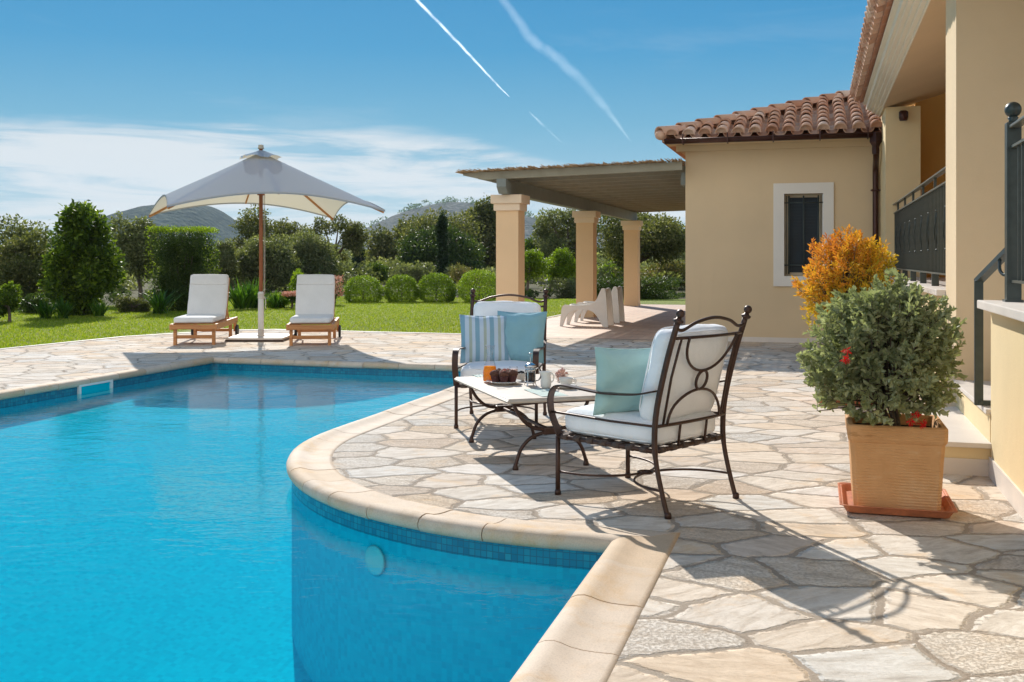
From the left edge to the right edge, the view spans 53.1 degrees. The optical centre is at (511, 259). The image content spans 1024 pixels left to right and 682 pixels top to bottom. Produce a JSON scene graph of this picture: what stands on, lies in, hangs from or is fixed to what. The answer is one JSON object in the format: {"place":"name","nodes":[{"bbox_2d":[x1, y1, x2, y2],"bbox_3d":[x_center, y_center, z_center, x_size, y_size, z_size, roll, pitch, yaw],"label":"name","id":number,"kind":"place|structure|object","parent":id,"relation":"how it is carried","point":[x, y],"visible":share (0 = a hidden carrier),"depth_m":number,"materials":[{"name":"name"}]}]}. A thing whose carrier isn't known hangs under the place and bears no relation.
{"place":"outdoors","nodes":[
{"label":"outdoors","id":0,"kind":"place"},
{"bbox_2d":[39,205,244,251],"bbox_3d":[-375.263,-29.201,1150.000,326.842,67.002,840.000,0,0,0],"label":"hills","id":1,"kind":"structure","parent":0,"point":[206,216],"depth_m":1062.21,"materials":[{"name":"grey stone"}]},
{"bbox_2d":[0,296,684,347],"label":"lawn","id":2,"kind":"structure","parent":0,"point":[666,301],"depth_m":21.98,"materials":[{"name":"plant"}]},
{"bbox_2d":[0,280,23,321],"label":"round shrub","id":3,"kind":"object","parent":2,"relation":"on","point":[10,298],"visible":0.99,"depth_m":21.45,"materials":[{"name":"green plant"}]},
{"bbox_2d":[18,292,53,313],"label":"round shrub","id":4,"kind":"object","parent":2,"relation":"on","point":[32,298],"visible":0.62,"depth_m":24.72,"materials":[{"name":"green plant"}]},
{"bbox_2d":[28,299,63,317],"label":"agapanthus","id":5,"kind":"object","parent":2,"relation":"on","point":[45,311],"visible":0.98,"depth_m":22.36,"materials":[{"name":"green plant"}]},
{"bbox_2d":[52,294,74,317],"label":"agapanthus","id":6,"kind":"object","parent":2,"relation":"on","point":[63,311],"visible":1,"depth_m":22.39,"materials":[{"name":"green plant"}]},
{"bbox_2d":[36,198,127,315],"bbox_3d":[-10.028,-0.002,23.948,2.120,2.852,2.018,0,0,0],"label":"bushy tree","id":7,"kind":"object","parent":2,"relation":"on","point":[78,271],"visible":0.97,"depth_m":23.65,"materials":[{"name":"green plant"}]},
{"bbox_2d":[87,298,110,315],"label":"agapanthus","id":8,"kind":"object","parent":2,"relation":"on","point":[100,311],"visible":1,"depth_m":23.24,"materials":[{"name":"green plant"}]},
{"bbox_2d":[112,295,150,311],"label":"round shrub","id":9,"kind":"object","parent":2,"relation":"on","point":[126,304],"visible":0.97,"depth_m":25.40,"materials":[{"name":"green plant"}]},
{"bbox_2d":[139,282,186,313],"bbox_3d":[-8.406,0.886,24.460,1.321,0.809,1.108,0,0,0],"label":"agapanthus","id":10,"kind":"object","parent":2,"relation":"on","point":[158,303],"visible":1,"depth_m":24.36,"materials":[{"name":"green plant"}]},
{"bbox_2d":[144,225,221,310],"bbox_3d":[-8.492,0.248,26.504,1.629,2.307,1.703,0,0,0],"label":"clipped hedge","id":11,"kind":"object","parent":2,"relation":"on","point":[172,276],"visible":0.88,"depth_m":26.06,"materials":[{"name":"green plant"}]},
{"bbox_2d":[228,276,258,308],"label":"agapanthus","id":12,"kind":"object","parent":2,"relation":"on","point":[239,301],"visible":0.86,"depth_m":26.73,"materials":[{"name":"green plant"}]},
{"bbox_2d":[234,278,274,307],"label":"agapanthus","id":13,"kind":"object","parent":2,"relation":"on","point":[253,302],"visible":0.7,"depth_m":27.00,"materials":[{"name":"green plant"}]},
{"bbox_2d":[266,289,284,307],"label":"agapanthus","id":14,"kind":"object","parent":2,"relation":"on","point":[275,300],"visible":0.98,"depth_m":27.33,"materials":[{"name":"green plant"}]},
{"bbox_2d":[264,292,290,307],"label":"ground shrub","id":15,"kind":"object","parent":2,"relation":"on","point":[284,302],"visible":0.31,"depth_m":27.73,"materials":[{"name":"green plant"}]},
{"bbox_2d":[0,314,560,349],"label":"kerb","id":16,"kind":"structure","parent":2,"relation":"on","point":[232,330],"depth_m":17.66,"materials":[{"name":"stone"}]},
{"bbox_2d":[280,290,295,307],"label":"pink flowers","id":17,"kind":"object","parent":2,"relation":"on","point":[290,296],"visible":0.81,"depth_m":27.22,"materials":[{"name":"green plant"}]},
{"bbox_2d":[287,269,303,290],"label":"yellow shrub","id":18,"kind":"object","parent":2,"relation":"on","point":[293,282],"visible":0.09,"depth_m":29.82,"materials":[{"name":"green plant"}]},
{"bbox_2d":[334,275,344,304],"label":"pink flowers","id":19,"kind":"object","parent":2,"relation":"on","point":[338,293],"visible":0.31,"depth_m":29.33,"materials":[{"name":"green plant"}]},
{"bbox_2d":[343,275,383,302],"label":"round bush","id":20,"kind":"object","parent":2,"relation":"on","point":[377,294],"visible":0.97,"depth_m":31.22,"materials":[{"name":"green plant"}]},
{"bbox_2d":[383,274,418,301],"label":"round bush","id":21,"kind":"object","parent":2,"relation":"on","point":[405,296],"visible":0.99,"depth_m":31.22,"materials":[{"name":"green plant"}]},
{"bbox_2d":[416,272,455,302],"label":"round bush","id":22,"kind":"object","parent":2,"relation":"on","point":[430,277],"visible":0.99,"depth_m":31.22,"materials":[{"name":"green plant"}]},
{"bbox_2d":[440,287,459,300],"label":"agapanthus","id":23,"kind":"object","parent":2,"relation":"on","point":[450,293],"visible":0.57,"depth_m":31.59,"materials":[{"name":"green plant"}]},
{"bbox_2d":[456,268,495,301],"bbox_3d":[-1.014,0.830,31.507,1.421,1.144,1.410,0,0,0],"label":"round bush","id":24,"kind":"object","parent":2,"relation":"on","point":[463,292],"visible":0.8,"depth_m":31.22,"materials":[{"name":"green plant"}]},
{"bbox_2d":[597,274,682,299],"bbox_3d":[3.984,0.950,33.997,3.251,0.940,1.433,0,0,0],"label":"hedge","id":25,"kind":"object","parent":2,"relation":"on","point":[656,286],"visible":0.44,"depth_m":33.64,"materials":[{"name":"green plant"}]},
{"bbox_2d":[17,265,684,339],"bbox_3d":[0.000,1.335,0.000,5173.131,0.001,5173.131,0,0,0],"label":"ground","id":26,"kind":"structure","parent":0,"point":[533,287],"depth_m":42.57,"materials":[{"name":"green plant"}]},
{"bbox_2d":[0,228,55,308],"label":"olive tree","id":27,"kind":"object","parent":26,"relation":"on","point":[22,264],"visible":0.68,"depth_m":27.67,"materials":[{"name":"green plant"}]},
{"bbox_2d":[0,213,57,291],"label":"olive tree","id":28,"kind":"object","parent":26,"relation":"on","point":[20,230],"visible":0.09,"depth_m":31.69,"materials":[{"name":"green plant"}]},
{"bbox_2d":[107,211,164,300],"bbox_3d":[-10.910,-0.016,29.989,1.988,2.840,1.658,0,0,40],"label":"olive tree","id":29,"kind":"object","parent":26,"relation":"on","point":[131,239],"visible":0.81,"depth_m":29.55,"materials":[{"name":"green plant"}]},
{"bbox_2d":[212,238,240,290],"bbox_3d":[-10.301,0.310,36.945,1.187,2.182,1.340,0,0,0],"label":"olive tree","id":30,"kind":"object","parent":26,"relation":"on","point":[227,255],"visible":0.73,"depth_m":36.64,"materials":[{"name":"green plant"}]},
{"bbox_2d":[228,232,304,293],"bbox_3d":[-9.300,0.159,37.960,3.117,2.507,2.628,0,0,16],"label":"olive tree","id":31,"kind":"object","parent":26,"relation":"on","point":[280,263],"visible":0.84,"depth_m":37.34,"materials":[{"name":"green plant"}]},
{"bbox_2d":[227,204,309,250],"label":"open tree","id":32,"kind":"object","parent":26,"relation":"on","point":[248,226],"visible":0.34,"depth_m":51.26,"materials":[{"name":"green plant"}]},
{"bbox_2d":[282,226,350,287],"bbox_3d":[-7.865,0.051,40.042,2.733,2.742,3.144,0,0,22],"label":"olive tree","id":33,"kind":"object","parent":26,"relation":"on","point":[312,250],"visible":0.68,"depth_m":39.51,"materials":[{"name":"green plant"}]},
{"bbox_2d":[306,214,372,268],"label":"open tree","id":34,"kind":"object","parent":26,"relation":"on","point":[353,238],"visible":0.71,"depth_m":47.87,"materials":[{"name":"green plant"}]},
{"bbox_2d":[351,246,365,276],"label":"cypress tree","id":35,"kind":"object","parent":26,"relation":"on","point":[358,259],"visible":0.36,"depth_m":69.70,"materials":[{"name":"green plant"}]},
{"bbox_2d":[42,256,684,292],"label":"scrub","id":36,"kind":"object","parent":26,"relation":"on","point":[392,265],"visible":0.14,"depth_m":44.00,"materials":[{"name":"green plant"}]},
{"bbox_2d":[47,287,684,304],"bbox_3d":[-7.614,1.171,33.469,31.355,0.402,13.340,0,0,0],"label":"ground cover","id":37,"kind":"object","parent":26,"relation":"on","point":[528,293],"visible":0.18,"depth_m":34.81,"materials":[{"name":"green plant"}]},
{"bbox_2d":[48,243,684,263],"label":"woodland","id":38,"kind":"object","parent":26,"relation":"on","point":[349,255],"visible":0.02,"depth_m":123.52,"materials":[{"name":"green plant"}]},
{"bbox_2d":[362,262,390,289],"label":"flowering shrub","id":39,"kind":"object","parent":26,"relation":"on","point":[381,268],"visible":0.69,"depth_m":43.73,"materials":[{"name":"green plant"}]},
{"bbox_2d":[361,214,421,267],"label":"open tree","id":40,"kind":"object","parent":26,"relation":"on","point":[385,246],"visible":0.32,"depth_m":61.13,"materials":[{"name":"green plant"}]},
{"bbox_2d":[388,264,424,285],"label":"round shrub","id":41,"kind":"object","parent":26,"relation":"on","point":[415,273],"visible":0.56,"depth_m":41.93,"materials":[{"name":"green plant"}]},
{"bbox_2d":[394,221,488,284],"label":"wide tree","id":42,"kind":"object","parent":26,"relation":"on","point":[416,247],"visible":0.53,"depth_m":52.82,"materials":[{"name":"green plant"}]},
{"bbox_2d":[433,209,449,288],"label":"cypress tree","id":43,"kind":"object","parent":26,"relation":"on","point":[442,244],"visible":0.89,"depth_m":45.86,"materials":[{"name":"green plant"}]},
{"bbox_2d":[395,206,488,264],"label":"wide tree","id":44,"kind":"object","parent":26,"relation":"on","point":[423,221],"visible":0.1,"depth_m":57.49,"materials":[{"name":"green plant"}]},
{"bbox_2d":[446,262,490,292],"bbox_3d":[-1.686,0.745,37.029,1.749,1.314,1.858,0,0,-39],"label":"flowering shrub","id":45,"kind":"object","parent":26,"relation":"on","point":[456,272],"visible":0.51,"depth_m":36.66,"materials":[{"name":"green plant"}]},
{"bbox_2d":[454,193,495,271],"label":"wide tree","id":46,"kind":"object","parent":26,"relation":"on","point":[486,215],"visible":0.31,"depth_m":63.02,"materials":[{"name":"green plant"}]},
{"bbox_2d":[525,232,541,255],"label":"wide tree","id":47,"kind":"object","parent":26,"relation":"on","point":[529,245],"visible":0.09,"depth_m":59.71,"materials":[{"name":"green plant"}]},
{"bbox_2d":[525,248,552,290],"bbox_3d":[0.592,0.494,36.168,1.362,1.821,1.244,0,0,-44],"label":"lemon tree","id":48,"kind":"object","parent":26,"relation":"on","point":[535,264],"visible":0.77,"depth_m":35.96,"materials":[{"name":"green plant"}]},
{"bbox_2d":[530,207,579,267],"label":"spreading tree","id":49,"kind":"object","parent":26,"relation":"on","point":[553,233],"visible":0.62,"depth_m":44.66,"materials":[{"name":"green plant"}]},
{"bbox_2d":[541,244,575,292],"bbox_3d":[1.820,0.421,36.879,1.710,1.983,1.388,0,0,16],"label":"lemon tree","id":50,"kind":"object","parent":26,"relation":"on","point":[563,259],"visible":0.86,"depth_m":36.72,"materials":[{"name":"green plant"}]},
{"bbox_2d":[549,277,575,297],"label":"round shrub","id":51,"kind":"object","parent":26,"relation":"on","point":[566,287],"visible":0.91,"depth_m":35.27,"materials":[{"name":"green plant"}]},
{"bbox_2d":[597,260,623,283],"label":"flowering shrub","id":52,"kind":"object","parent":26,"relation":"on","point":[613,273],"visible":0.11,"depth_m":46.44,"materials":[{"name":"green plant"}]},
{"bbox_2d":[597,212,684,283],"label":"spreading tree","id":53,"kind":"object","parent":26,"relation":"on","point":[665,234],"visible":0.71,"depth_m":40.52,"materials":[{"name":"green plant"}]},
{"bbox_2d":[640,258,684,288],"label":"flowering shrub","id":54,"kind":"object","parent":26,"relation":"on","point":[679,268],"visible":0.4,"depth_m":45.47,"materials":[{"name":"green plant"}]},
{"bbox_2d":[0,0,867,243],"label":"sky","id":55,"kind":"structure","parent":0,"point":[116,105],"materials":[{"name":"blue"}]},
{"bbox_2d":[338,202,607,250],"bbox_3d":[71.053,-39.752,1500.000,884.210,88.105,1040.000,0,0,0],"label":"hills","id":56,"kind":"structure","parent":0,"point":[450,207],"depth_m":1390.09,"materials":[{"name":"grey stone"}]},
{"bbox_2d":[344,196,605,233],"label":"ridge trees","id":57,"kind":"object","parent":56,"relation":"on","point":[411,206],"visible":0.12,"depth_m":1463.15,"materials":[{"name":"green plant"}]},
{"bbox_2d":[0,330,1023,681],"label":"paving","id":58,"kind":"structure","parent":0,"point":[786,566],"depth_m":5.22,"materials":[{"name":"beige stone"}]},
{"bbox_2d":[169,274,238,344],"bbox_3d":[-4.912,0.770,16.420,0.756,1.060,1.950,0,0,-6],"label":"sun lounger","id":59,"kind":"object","parent":58,"relation":"on","point":[207,309],"visible":0.98,"depth_m":16.52,"materials":[{"name":"white fabric"}]},
{"bbox_2d":[148,144,384,341],"bbox_3d":[-4.070,-0.284,16.600,3.204,3.161,3.203,0,0,-24],"label":"garden umbrella","id":60,"kind":"object","parent":58,"relation":"on","point":[261,177],"visible":1,"depth_m":16.07,"materials":[{"name":"white fabric"}]},
{"bbox_2d":[286,274,340,345],"bbox_3d":[-3.149,0.770,16.318,0.756,1.060,1.950,0,0,-7],"label":"sun lounger","id":61,"kind":"object","parent":58,"relation":"on","point":[315,304],"visible":1,"depth_m":16.42,"materials":[{"name":"white fabric"}]},
{"bbox_2d":[0,357,679,681],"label":"swimming pool","id":62,"kind":"structure","parent":58,"relation":"in","point":[180,549],"depth_m":6.41,"materials":[{"name":"blue liquid"}]},
{"bbox_2d":[1,369,452,468],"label":"water","id":63,"kind":"structure","parent":62,"relation":"in","point":[230,372],"depth_m":11.78,"materials":[{"name":"blue liquid"}]},
{"bbox_2d":[452,289,548,428],"bbox_3d":[-0.075,0.776,8.236,0.672,1.056,0.903,0,0,7],"label":"iron armchair","id":64,"kind":"object","parent":58,"relation":"on","point":[482,307],"visible":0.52,"depth_m":8.30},
{"bbox_2d":[459,314,510,362],"bbox_3d":[-0.217,0.640,8.267,0.414,0.404,0.151,0,-17,-5],"label":"scatter cushion","id":65,"kind":"object","parent":64,"relation":"on","point":[478,333],"visible":0.98,"depth_m":8.21,"materials":[{"name":"fabric"}]},
{"bbox_2d":[497,311,546,362],"bbox_3d":[0.067,0.625,8.289,0.424,0.424,0.161,0,-15,17],"label":"scatter cushion","id":66,"kind":"object","parent":64,"relation":"on","point":[524,332],"visible":0.81,"depth_m":8.22,"materials":[{"name":"blue fabric"}]},
{"bbox_2d":[454,374,595,470],"bbox_3d":[0.090,1.073,6.870,0.660,0.455,1.260,0,0,-18],"label":"coffee table","id":67,"kind":"object","parent":58,"relation":"on","point":[515,395],"visible":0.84,"depth_m":6.50,"materials":[{"name":"stone"}]},
{"bbox_2d":[483,345,495,380],"bbox_3d":[-0.152,0.715,7.042,0.100,0.249,0.100,0,0,0],"label":"carafe","id":68,"kind":"object","parent":67,"relation":"on","point":[487,370],"visible":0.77,"depth_m":7.00,"materials":[{"name":"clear glass"}]},
{"bbox_2d":[486,379,521,384],"bbox_3d":[-0.055,0.833,6.950,0.242,0.022,0.242,0,0,0],"label":"plate","id":69,"kind":"object","parent":67,"relation":"on","point":[504,383],"visible":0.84,"depth_m":6.88,"materials":[{"name":"white ceramic"}]},
{"bbox_2d":[490,369,498,381],"bbox_3d":[-0.112,0.788,6.938,0.079,0.087,0.076,0,0,-20],"label":"muffin","id":70,"kind":"object","parent":69,"relation":"on","point":[494,374],"visible":1,"depth_m":6.91,"materials":[{"name":"food"}]},
{"bbox_2d":[499,370,508,381],"bbox_3d":[-0.055,0.788,6.905,0.073,0.087,0.076,0,0,-2],"label":"muffin","id":71,"kind":"object","parent":69,"relation":"on","point":[503,375],"visible":1,"depth_m":6.88,"materials":[{"name":"food"}]},
{"bbox_2d":[508,369,517,381],"bbox_3d":[0.003,0.787,6.934,0.075,0.088,0.075,0,0,31],"label":"muffin","id":72,"kind":"object","parent":69,"relation":"on","point":[513,374],"visible":1,"depth_m":6.91,"materials":[{"name":"food"}]},
{"bbox_2d":[517,371,524,380],"bbox_3d":[0.060,0.809,7.136,0.094,0.068,0.093,0,0,0],"label":"cup","id":73,"kind":"object","parent":67,"relation":"on","point":[521,375],"visible":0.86,"depth_m":7.10,"materials":[{"name":"white ceramic"}]},
{"bbox_2d":[524,353,540,385],"bbox_3d":[0.141,0.734,6.867,0.119,0.220,0.080,0,0,-17],"label":"coffee press","id":74,"kind":"object","parent":67,"relation":"on","point":[530,376],"visible":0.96,"depth_m":6.84,"materials":[{"name":"clear glass"}]},
{"bbox_2d":[524,389,567,396],"bbox_3d":[0.212,0.842,6.487,0.170,0.003,0.360,0,0,-18],"label":"placemat","id":75,"kind":"object","parent":67,"relation":"on","point":[542,392],"visible":0.84,"depth_m":6.47,"materials":[{"name":"white fabric"}]},
{"bbox_2d":[539,371,553,388],"bbox_3d":[0.226,0.789,6.717,0.101,0.108,0.077,0,0,6],"label":"milk jug","id":76,"kind":"object","parent":67,"relation":"on","point":[546,381],"visible":1,"depth_m":6.69,"materials":[{"name":"white ceramic"}]},
{"bbox_2d":[547,305,751,519],"bbox_3d":[0.749,0.776,5.604,0.903,1.056,0.672,0,0,45],"label":"iron armchair","id":77,"kind":"object","parent":58,"relation":"on","point":[680,386],"visible":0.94,"depth_m":5.38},
{"bbox_2d":[593,347,650,414],"bbox_3d":[0.636,0.650,5.484,0.404,0.374,0.151,0,7,-7],"label":"scatter cushion","id":78,"kind":"object","parent":77,"relation":"on","point":[620,370],"visible":0.7,"depth_m":5.42,"materials":[{"name":"teal fabric"}]},
{"bbox_2d":[655,0,1023,519],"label":"villa","id":79,"kind":"object","parent":58,"relation":"on","point":[772,191],"visible":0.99,"depth_m":14.36,"materials":[{"name":"beige paint"}]},
{"bbox_2d":[773,182,833,285],"bbox_3d":[4.558,-0.385,16.007,0.903,1.610,0.195,0,0,17],"label":"window","id":80,"kind":"structure","parent":79,"relation":"in","point":[808,217],"depth_m":16.02,"materials":[{"name":"white paint"}]},
{"bbox_2d":[899,110,907,120],"bbox_3d":[5.450,-2.000,14.258,0.124,0.140,0.161,0,0,17],"label":"wall lamp","id":81,"kind":"object","parent":79,"relation":"attached to","point":[903,115],"visible":1,"depth_m":14.19,"materials":[{"name":"brown metal"}]},
{"bbox_2d":[893,166,945,285],"bbox_3d":[4.460,-0.263,11.313,0.065,1.016,6.330,0,0,17],"label":"porch railing","id":82,"kind":"object","parent":79,"relation":"on","point":[920,234],"visible":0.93,"depth_m":10.48,"materials":[{"name":"grey metal"}]},
{"bbox_2d":[974,247,1004,405],"bbox_3d":[2.891,0.413,6.149,0.128,0.973,0.385,0,0,9],"label":"handrail","id":83,"kind":"object","parent":79,"relation":"on","point":[989,269],"visible":0.89,"depth_m":6.30,"materials":[{"name":"black metal"}]},
{"bbox_2d":[1002,102,1023,301],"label":"stair railing","id":84,"kind":"object","parent":79,"relation":"on","point":[1014,210],"visible":0.99,"depth_m":5.88,"materials":[{"name":"grey metal"}]},
{"bbox_2d":[837,413,957,518],"bbox_3d":[2.015,1.071,5.400,0.560,0.451,0.560,0,0,17],"label":"planter","id":85,"kind":"object","parent":58,"relation":"on","point":[896,470],"visible":0.92,"depth_m":5.19,"materials":[{"name":"ceramic"}]},
{"bbox_2d":[795,267,967,428],"bbox_3d":[1.949,0.487,5.429,0.906,0.894,0.988,0,0,0],"label":"grey green shrub","id":86,"kind":"object","parent":85,"relation":"on","point":[885,347],"visible":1,"depth_m":5.21,"materials":[{"name":"green plant"}]},
{"bbox_2d":[555,367,567,380],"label":"flowers","id":87,"kind":"object","parent":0,"point":[560,372],"visible":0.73,"depth_m":7.09,"materials":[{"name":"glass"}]},
{"bbox_2d":[546,304,684,339],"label":"terrace floor","id":88,"kind":"structure","parent":0,"point":[645,321],"depth_m":20.09,"materials":[{"name":"stone"}]},
{"bbox_2d":[455,157,684,316],"bbox_3d":[2.745,-0.150,22.861,3.793,2.899,13.310,0,0,17],"label":"pergola","id":89,"kind":"object","parent":88,"relation":"on","point":[625,190],"visible":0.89,"depth_m":18.73,"materials":[{"name":"beige paint"}]},
{"bbox_2d":[560,287,613,326],"bbox_3d":[1.464,0.925,20.004,0.950,0.750,0.600,0,0,17],"label":"moulded chair","id":90,"kind":"object","parent":88,"relation":"on","point":[601,307],"visible":1,"depth_m":19.75,"materials":[{"name":"white plastic"}]},
{"bbox_2d":[574,286,624,322],"bbox_3d":[1.825,0.925,21.304,0.950,0.750,0.600,0,0,17],"label":"moulded chair","id":91,"kind":"object","parent":88,"relation":"on","point":[618,304],"visible":0.55,"depth_m":21.12,"materials":[{"name":"white plastic"}]},
{"bbox_2d":[791,224,898,331],"bbox_3d":[3.037,0.302,9.296,0.926,1.258,1.000,0,0,38],"label":"orange shrub","id":92,"kind":"object","parent":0,"point":[841,274],"visible":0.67,"depth_m":9.14,"materials":[{"name":"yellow plant"}]},
{"bbox_3d":[0.354,0.834,6.718,0.146,0.018,0.146,0,0,0],"label":"saucer","id":93,"kind":"object","parent":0,"visible":0},
{"bbox_2d":[559,377,576,384],"bbox_3d":[0.358,0.806,6.720,0.103,0.060,0.094,0,0,-25],"label":"teacup","id":94,"kind":"object","parent":93,"relation":"on","point":[565,380],"visible":0.75,"depth_m":6.69,"materials":[{"name":"white ceramic"}]}
]}

